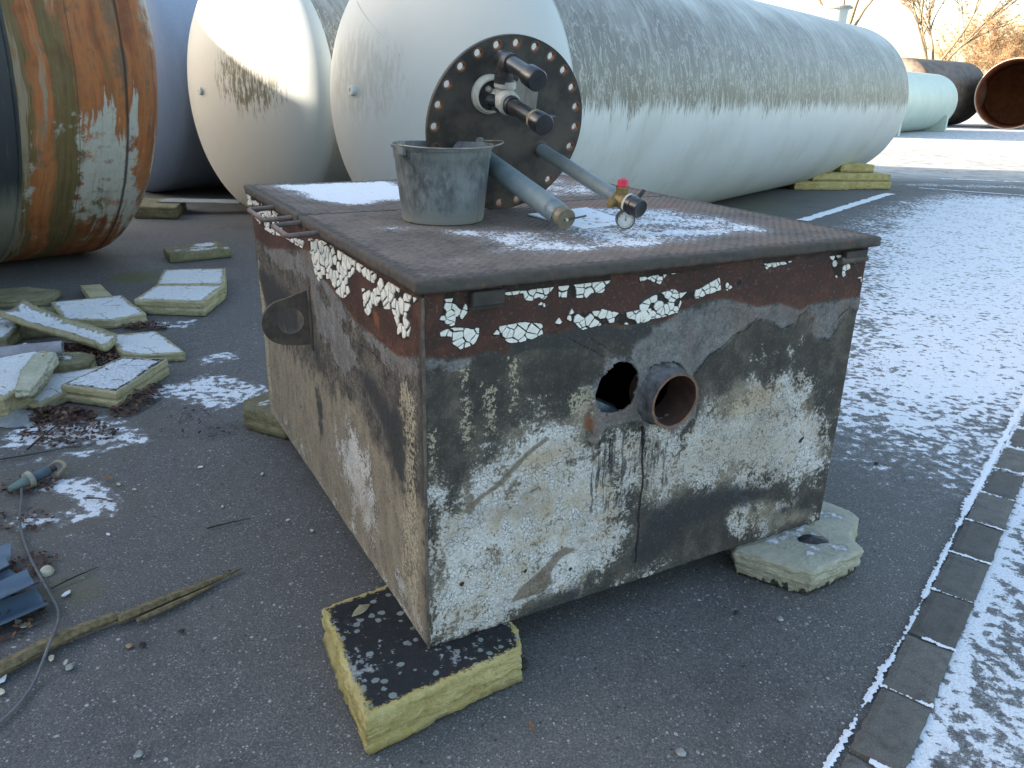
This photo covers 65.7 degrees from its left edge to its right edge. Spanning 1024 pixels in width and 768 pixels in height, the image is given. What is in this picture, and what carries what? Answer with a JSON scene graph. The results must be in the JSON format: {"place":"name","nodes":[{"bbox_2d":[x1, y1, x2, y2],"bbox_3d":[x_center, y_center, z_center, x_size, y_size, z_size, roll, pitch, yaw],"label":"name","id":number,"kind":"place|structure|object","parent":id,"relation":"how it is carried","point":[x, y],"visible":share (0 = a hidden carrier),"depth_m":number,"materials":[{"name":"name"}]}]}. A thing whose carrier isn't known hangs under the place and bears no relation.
{"place":"outdoors","nodes":[
{"label":"outdoors","id":0,"kind":"place"},
{"bbox_2d":[0,317,20,345],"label":"foam slab","id":1,"kind":"object","parent":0,"point":[9,333],"depth_m":4.90,"materials":[{"name":"white"}]},
{"bbox_2d":[0,113,1023,767],"bbox_3d":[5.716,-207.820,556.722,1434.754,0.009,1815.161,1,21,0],"label":"ground","id":2,"kind":"structure","parent":0,"point":[938,325],"depth_m":2.70,"materials":[{"name":"grey asphalt"}]},
{"bbox_2d":[0,674,6,682],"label":"paint scrap","id":3,"kind":"object","parent":2,"relation":"on","point":[2,679],"visible":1,"depth_m":2.18,"materials":[{"name":"grey paint"}]},
{"bbox_2d":[0,543,11,562],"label":"plastic shard","id":4,"kind":"object","parent":2,"relation":"on","point":[5,549],"visible":0.82,"depth_m":2.72,"materials":[{"name":"blue plastic"}]},
{"bbox_2d":[0,569,15,580],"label":"plastic shard","id":5,"kind":"object","parent":2,"relation":"on","point":[6,573],"visible":0.41,"depth_m":2.58,"materials":[{"name":"blue plastic"}]},
{"bbox_2d":[0,554,10,570],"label":"plastic shard","id":6,"kind":"object","parent":5,"relation":"on","point":[4,564],"visible":1,"depth_m":2.62,"materials":[{"name":"blue plastic"}]},
{"bbox_2d":[15,619,25,627],"bbox_3d":[-1.495,0.728,2.408,0.062,0.006,0.023,15,25,32],"label":"paint scrap","id":7,"kind":"object","parent":2,"relation":"on","point":[17,621],"visible":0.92,"depth_m":2.41,"materials":[{"name":"grey paint"}]},
{"bbox_2d":[0,351,46,416],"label":"foam slab","id":8,"kind":"object","parent":2,"relation":"on","point":[11,367],"depth_m":3.92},
{"bbox_2d":[0,341,63,357],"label":"grey tube","id":9,"kind":"object","parent":8,"relation":"on","point":[57,347],"visible":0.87,"depth_m":4.25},
{"bbox_2d":[15,352,59,399],"bbox_3d":[-2.440,-0.073,4.082,0.152,0.074,0.732,-5,21,-15],"label":"foam lump","id":10,"kind":"object","parent":8,"relation":"on","point":[36,374],"visible":0.94,"depth_m":3.96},
{"bbox_2d":[0,409,47,427],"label":"plastic bag","id":11,"kind":"object","parent":2,"relation":"on","point":[15,418],"visible":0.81,"depth_m":3.78,"materials":[{"name":"white plastic"}]},
{"bbox_2d":[0,588,48,624],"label":"plastic shard","id":12,"kind":"object","parent":2,"relation":"on","point":[23,603],"visible":1,"depth_m":2.46,"materials":[{"name":"blue plastic"}]},
{"bbox_2d":[0,569,38,599],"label":"plastic shard","id":13,"kind":"object","parent":12,"relation":"on","point":[15,583],"visible":1,"depth_m":2.51,"materials":[{"name":"blue plastic"}]},
{"bbox_2d":[0,487,59,723],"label":"cable","id":14,"kind":"object","parent":2,"relation":"on","point":[13,709],"visible":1,"depth_m":2.41,"materials":[{"name":"grey rubber"}]},
{"bbox_2d":[0,287,61,307],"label":"foam slab","id":15,"kind":"object","parent":2,"relation":"on","point":[14,297],"depth_m":5.78,"materials":[{"name":"yellow"}]},
{"bbox_2d":[0,448,62,459],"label":"twig","id":16,"kind":"object","parent":2,"relation":"on","point":[27,454],"visible":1,"depth_m":3.47,"materials":[{"name":"brown wood"}]},
{"bbox_2d":[18,326,54,338],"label":"foam slab","id":17,"kind":"object","parent":2,"relation":"on","point":[26,333],"depth_m":5.00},
{"bbox_2d":[7,460,66,491],"bbox_3d":[-1.930,0.378,3.234,0.097,0.071,0.236,9,22,19],"label":"cable connector","id":18,"kind":"object","parent":2,"relation":"on","point":[27,478],"visible":1,"depth_m":3.21,"materials":[{"name":"grey plastic"}]},
{"bbox_2d":[39,565,53,576],"bbox_3d":[-1.562,0.625,2.660,0.044,0.016,0.044,5,46,-25],"label":"pebble","id":19,"kind":"object","parent":2,"relation":"on","point":[46,570],"visible":0.99,"depth_m":2.65,"materials":[{"name":"beige stone"}]},
{"bbox_2d":[26,415,70,450],"bbox_3d":[-2.102,0.222,3.614,0.025,0.066,0.272,7,21,15],"label":"twig","id":20,"kind":"object","parent":2,"relation":"on","point":[34,442],"visible":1,"depth_m":3.56,"materials":[{"name":"brown wood"}]},
{"bbox_2d":[39,307,58,314],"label":"foam slab","id":21,"kind":"object","parent":2,"relation":"on","point":[51,309],"depth_m":5.47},
{"bbox_2d":[48,655,53,661],"bbox_3d":[-1.319,0.785,2.267,0.016,0.005,0.031,-8,23,-24],"label":"pebble","id":22,"kind":"object","parent":2,"relation":"on","point":[51,658],"visible":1,"depth_m":2.27,"materials":[{"name":"white stone"}]},
{"bbox_2d":[0,612,117,675],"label":"wood lath","id":23,"kind":"object","parent":2,"relation":"on","point":[24,656],"visible":0.98,"depth_m":2.30,"materials":[{"name":"brown wood"}]},
{"bbox_2d":[28,366,100,412],"bbox_3d":[-2.411,0.022,4.145,0.425,0.061,0.550,1,21,0],"label":"foam slab","id":24,"kind":"object","parent":2,"relation":"on","point":[52,393],"depth_m":4.04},
{"bbox_2d":[61,590,70,596],"bbox_3d":[-1.436,0.675,2.553,0.016,0.006,0.039,6,21,13],"label":"paint scrap","id":25,"kind":"object","parent":2,"relation":"on","point":[66,593],"visible":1,"depth_m":2.55,"materials":[{"name":"grey paint"}]},
{"bbox_2d":[65,663,74,670],"bbox_3d":[-1.248,0.798,2.236,0.023,0.012,0.024,-7,22,-21],"label":"pebble","id":26,"kind":"object","parent":2,"relation":"on","point":[70,666],"visible":1,"depth_m":2.23,"materials":[{"name":"white stone"}]},
{"bbox_2d":[51,567,97,588],"bbox_3d":[-1.452,0.641,2.633,0.006,0.007,0.158,15,24,32],"label":"twig","id":27,"kind":"object","parent":2,"relation":"on","point":[71,578],"visible":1,"depth_m":2.62,"materials":[{"name":"brown wood"}]},
{"bbox_2d":[53,352,96,372],"bbox_3d":[-2.500,-0.091,4.368,0.381,0.112,0.263,1,21,0],"label":"foam slab","id":28,"kind":"object","parent":2,"relation":"on","point":[72,361],"depth_m":4.33,"materials":[{"name":"yellow"}]},
{"bbox_2d":[0,0,157,262],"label":"rusty tank","id":29,"kind":"object","parent":2,"relation":"on","point":[78,105],"visible":1,"depth_m":5.86,"materials":[{"name":"orange metal"}]},
{"bbox_2d":[18,320,169,446],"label":"leaf litter","id":30,"kind":"object","parent":2,"relation":"on","point":[64,412],"visible":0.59,"depth_m":3.88,"materials":[{"name":"brown plant"}]},
{"bbox_2d":[0,299,117,351],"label":"slab","id":31,"kind":"object","parent":30,"relation":"on","point":[26,314],"visible":1,"depth_m":4.84,"materials":[{"name":"white"}]},
{"bbox_2d":[80,284,111,297],"bbox_3d":[-3.147,-0.689,5.991,0.149,0.056,0.492,-13,25,-33],"label":"foam strip","id":32,"kind":"object","parent":2,"relation":"on","point":[94,291],"visible":0.84,"depth_m":5.96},
{"bbox_2d":[51,295,146,328],"bbox_3d":[-2.852,-0.495,5.465,0.482,0.078,0.661,-14,25,-35],"label":"foam slab","id":33,"kind":"object","parent":2,"relation":"on","point":[111,312],"depth_m":5.39,"materials":[{"name":"white"}]},
{"bbox_2d":[86,497,111,501],"bbox_3d":[-1.626,0.453,3.122,0.113,0.008,0.011,5,21,9],"label":"twig","id":34,"kind":"object","parent":2,"relation":"on","point":[97,498],"visible":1,"depth_m":3.12,"materials":[{"name":"wood"}]},
{"bbox_2d":[61,357,169,407],"bbox_3d":[-2.110,-0.016,4.216,0.329,0.096,0.528,3,21,4],"label":"foam slab","id":35,"kind":"object","parent":2,"relation":"on","point":[115,382],"depth_m":4.11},
{"bbox_2d":[0,404,238,642],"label":"leaf litter","id":36,"kind":"object","parent":2,"relation":"on","point":[16,569],"visible":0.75,"depth_m":2.90,"materials":[{"name":"brown plant"}]},
{"bbox_2d":[125,643,133,647],"bbox_3d":[-1.125,0.768,2.329,0.018,0.011,0.021,10,22,21],"label":"pebble","id":37,"kind":"object","parent":2,"relation":"on","point":[129,645],"visible":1,"depth_m":2.32,"materials":[{"name":"beige stone"}]},
{"bbox_2d":[133,750,142,757],"bbox_3d":[-0.923,0.913,1.956,0.022,0.009,0.023,1,21,0],"label":"pebble","id":38,"kind":"object","parent":2,"relation":"on","point":[138,753],"visible":1,"depth_m":1.95,"materials":[{"name":"white stone"}]},
{"bbox_2d":[139,642,145,646],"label":"pebble","id":39,"kind":"object","parent":2,"relation":"on","point":[141,644],"visible":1,"depth_m":2.33,"materials":[{"name":"grey stone"}]},
{"bbox_2d":[112,331,185,361],"bbox_3d":[-2.233,-0.221,4.808,0.307,0.056,0.602,-14,26,-36],"label":"foam slab","id":40,"kind":"object","parent":2,"relation":"on","point":[152,344],"depth_m":4.74,"materials":[{"name":"white"}]},
{"bbox_2d":[134,198,186,218],"bbox_3d":[-4.321,-2.142,9.652,0.566,0.142,0.869,-4,21,-13],"label":"foam block","id":41,"kind":"object","parent":2,"relation":"on","point":[150,208],"depth_m":9.34,"materials":[{"name":"yellow"}]},
{"bbox_2d":[156,198,239,203],"bbox_3d":[-3.845,-2.273,9.839,1.014,0.040,0.289,-4,21,-15],"label":"thin board","id":42,"kind":"object","parent":41,"relation":"on","point":[182,200],"visible":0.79,"depth_m":9.80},
{"bbox_2d":[136,586,211,621],"bbox_3d":[-1.065,0.694,2.510,0.018,0.016,0.245,19,27,38],"label":"wood splinter","id":43,"kind":"object","parent":2,"relation":"on","point":[170,605],"visible":1,"depth_m":2.49,"materials":[{"name":"brown wood"}]},
{"bbox_2d":[117,567,241,623],"bbox_3d":[-1.062,0.671,2.558,0.034,0.028,0.410,20,27,40],"label":"wood lath","id":44,"kind":"object","parent":2,"relation":"on","point":[139,610],"visible":1,"depth_m":2.51,"materials":[{"name":"brown wood"}]},
{"bbox_2d":[134,285,225,315],"bbox_3d":[-2.415,-0.617,5.773,0.526,0.109,0.484,1,21,0],"label":"foam slab","id":45,"kind":"object","parent":2,"relation":"on","point":[193,300],"depth_m":5.61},
{"bbox_2d":[146,0,224,191],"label":"storage tank","id":46,"kind":"object","parent":2,"relation":"on","point":[181,161],"visible":0.06,"depth_m":10.27,"materials":[{"name":"grey metal"}]},
{"bbox_2d":[157,268,226,295],"bbox_3d":[-2.497,-0.790,6.222,0.497,0.113,0.618,-5,22,-16],"label":"foam slab","id":47,"kind":"object","parent":2,"relation":"on","point":[216,276],"depth_m":6.18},
{"bbox_2d":[163,241,231,262],"bbox_3d":[-2.975,-1.242,7.430,0.558,0.087,0.432,-14,25,-35],"label":"foam slab","id":48,"kind":"object","parent":2,"relation":"on","point":[201,251],"depth_m":7.32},
{"bbox_2d":[207,518,249,528],"bbox_3d":[-1.064,0.523,2.977,0.157,0.010,0.010,-10,23,-28],"label":"twig","id":49,"kind":"object","parent":2,"relation":"on","point":[225,523],"visible":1,"depth_m":2.96,"materials":[{"name":"brown wood"}]},
{"bbox_2d":[243,391,288,438],"bbox_3d":[-1.127,0.141,3.834,0.339,0.116,0.384,-3,21,-12],"label":"foam block","id":50,"kind":"object","parent":2,"relation":"on","point":[258,415],"depth_m":3.73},
{"bbox_2d":[187,0,351,207],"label":"storage tank","id":51,"kind":"object","parent":2,"relation":"on","point":[258,74],"visible":0.29,"depth_m":8.65,"materials":[{"name":"white metal"}]},
{"bbox_2d":[322,585,522,754],"bbox_3d":[-0.269,0.747,2.273,0.555,0.122,0.489,-12,25,-32],"label":"foam block","id":52,"kind":"object","parent":2,"relation":"on","point":[396,679],"depth_m":2.13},
{"bbox_2d":[352,604,369,616],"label":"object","id":53,"kind":"object","parent":52,"relation":"on","point":[361,609],"visible":1,"depth_m":2.31,"materials":[{"name":"beige"}]},
{"bbox_2d":[244,174,881,648],"bbox_3d":[-0.056,-0.163,3.075,1.729,1.036,2.013,-10,23,-27],"label":"steel box","id":54,"kind":"object","parent":52,"relation":"on","point":[492,418],"visible":0.85,"depth_m":2.31,"materials":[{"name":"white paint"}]},
{"bbox_2d":[390,137,503,225],"bbox_3d":[-0.210,-0.657,2.555,0.368,0.255,0.339,-10,23,-27],"label":"bucket","id":55,"kind":"object","parent":54,"relation":"on","point":[442,186],"visible":1,"depth_m":2.45,"materials":[{"name":"grey metal"}]},
{"bbox_2d":[425,34,646,229],"bbox_3d":[0.116,-0.729,2.492,0.587,0.587,0.644,-9,34,-25],"label":"blind flange","id":56,"kind":"object","parent":54,"relation":"on","point":[520,99],"visible":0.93,"depth_m":2.60,"materials":[{"name":"grey metal"}]},
{"bbox_2d":[528,207,616,228],"bbox_3d":[0.246,-0.568,2.698,0.288,0.004,0.362,-11,24,-30],"label":"snow patch","id":57,"kind":"object","parent":54,"relation":"on","point":[593,218],"visible":0.64,"depth_m":2.66,"materials":[{"name":"white snow"}]},
{"bbox_2d":[0,324,1023,767],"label":"loose grit","id":58,"kind":"object","parent":2,"relation":"on","point":[528,618],"visible":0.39,"depth_m":2.60,"materials":[{"name":"grey gravel"}]},
{"bbox_2d":[528,720,534,730],"bbox_3d":[0.050,0.889,2.065,0.012,0.008,0.034,-5,22,-18],"label":"leaf","id":59,"kind":"object","parent":2,"relation":"on","point":[531,725],"visible":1,"depth_m":2.07,"materials":[{"name":"brown plant"}]},
{"bbox_2d":[330,0,908,202],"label":"storage tank","id":60,"kind":"object","parent":2,"relation":"on","point":[708,101],"visible":0.83,"depth_m":7.91,"materials":[{"name":"white metal"}]},
{"bbox_2d":[675,747,685,756],"bbox_3d":[0.426,0.930,2.001,0.028,0.017,0.027,1,21,0],"label":"pebble","id":61,"kind":"object","parent":2,"relation":"on","point":[680,752],"visible":1,"depth_m":2.00,"materials":[{"name":"white stone"}]},
{"bbox_2d":[776,616,783,620],"bbox_3d":[0.852,0.746,2.518,0.024,0.011,0.022,1,21,0],"label":"pebble","id":62,"kind":"object","parent":2,"relation":"on","point":[779,618],"visible":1,"depth_m":2.51,"materials":[{"name":"white stone"}]},
{"bbox_2d":[730,501,863,594],"bbox_3d":[1.032,0.572,2.839,0.596,0.112,0.386,-13,25,-33],"label":"foam block","id":63,"kind":"object","parent":2,"relation":"on","point":[826,550],"depth_m":2.71,"materials":[{"name":"beige"}]},
{"bbox_2d":[783,180,849,189],"bbox_3d":[5.338,-3.520,13.959,1.010,0.131,0.562,-1,21,-6],"label":"foam bar","id":64,"kind":"object","parent":2,"relation":"on","point":[821,185],"visible":0.65,"depth_m":13.71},
{"bbox_2d":[817,0,872,25],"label":"bare tree","id":65,"kind":"object","parent":2,"relation":"on","point":[850,20],"visible":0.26,"depth_m":56.22,"materials":[{"name":"brown plant"}]},
{"bbox_2d":[845,181,890,189],"bbox_3d":[6.040,-3.598,14.212,1.260,0.131,0.610,-1,21,-6],"label":"foam bar","id":66,"kind":"object","parent":2,"relation":"on","point":[883,185],"visible":0.35,"depth_m":13.96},
{"bbox_2d":[809,171,890,180],"bbox_3d":[5.944,-3.729,14.185,1.463,0.122,0.561,-1,21,-7],"label":"foam bar","id":67,"kind":"object","parent":66,"relation":"on","point":[851,176],"visible":0.62,"depth_m":13.94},
{"bbox_2d":[835,162,873,172],"bbox_3d":[6.149,-3.937,14.383,0.629,0.132,0.510,-1,21,-5],"label":"foam bar","id":68,"kind":"object","parent":67,"relation":"on","point":[857,167],"visible":0.74,"depth_m":14.16,"materials":[{"name":"yellow"}]},
{"bbox_2d":[796,178,1023,767],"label":"snow","id":69,"kind":"structure","parent":2,"relation":"on","point":[834,754],"depth_m":2.91,"materials":[{"name":"white snow"}]},
{"bbox_2d":[895,71,957,135],"bbox_3d":[17.017,-12.463,35.026,2.560,2.560,11.250,18,26,37],"label":"green tank","id":70,"kind":"object","parent":2,"relation":"on","point":[932,102],"visible":0.44,"depth_m":35.15,"materials":[{"name":"metal"}]},
{"bbox_2d":[842,408,1023,767],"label":"gutter strip","id":71,"kind":"object","parent":2,"relation":"on","point":[888,734],"visible":0.98,"depth_m":2.47,"materials":[{"name":"concrete"}]},
{"bbox_2d":[902,57,986,124],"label":"dark tank","id":72,"kind":"object","parent":2,"relation":"on","point":[965,78],"visible":0.37,"depth_m":43.48,"materials":[{"name":"black metal"}]},
{"bbox_2d":[894,0,1023,60],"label":"bare tree","id":73,"kind":"object","parent":2,"relation":"on","point":[921,22],"visible":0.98,"depth_m":53.01,"materials":[{"name":"brown plant"}]},
{"bbox_2d":[921,0,1023,71],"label":"bare tree","id":74,"kind":"object","parent":2,"relation":"on","point":[974,59],"visible":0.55,"depth_m":74.79,"materials":[{"name":"brown plant"}]},
{"bbox_2d":[943,5,1023,73],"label":"bare tree","id":75,"kind":"object","parent":2,"relation":"on","point":[999,33],"visible":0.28,"depth_m":77.77,"materials":[{"name":"brown plant"}]},
{"bbox_2d":[974,57,1023,128],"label":"rusty pipe","id":76,"kind":"object","parent":2,"relation":"on","point":[1002,107],"visible":0.94,"depth_m":49.19,"materials":[{"name":"metal"}]},
{"bbox_2d":[985,24,1023,60],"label":"bare tree","id":77,"kind":"object","parent":2,"relation":"on","point":[1020,46],"visible":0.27,"depth_m":74.06,"materials":[{"name":"brown plant"}]},
{"bbox_2d":[1007,17,1023,57],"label":"bare tree","id":78,"kind":"object","parent":2,"relation":"on","point":[1017,34],"visible":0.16,"depth_m":80.23,"materials":[{"name":"brown plant"}]},
{"bbox_2d":[521,657,529,669],"bbox_3d":[0.029,0.808,2.290,0.038,0.024,0.044,-7,22,-22],"label":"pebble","id":79,"kind":"object","parent":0,"point":[525,664],"visible":0.62,"depth_m":2.28,"materials":[{"name":"grey stone"}]},
{"bbox_2d":[756,0,1023,73],"label":"sky","id":80,"kind":"structure","parent":0,"point":[890,19],"materials":[{"name":"white"}]}
]}

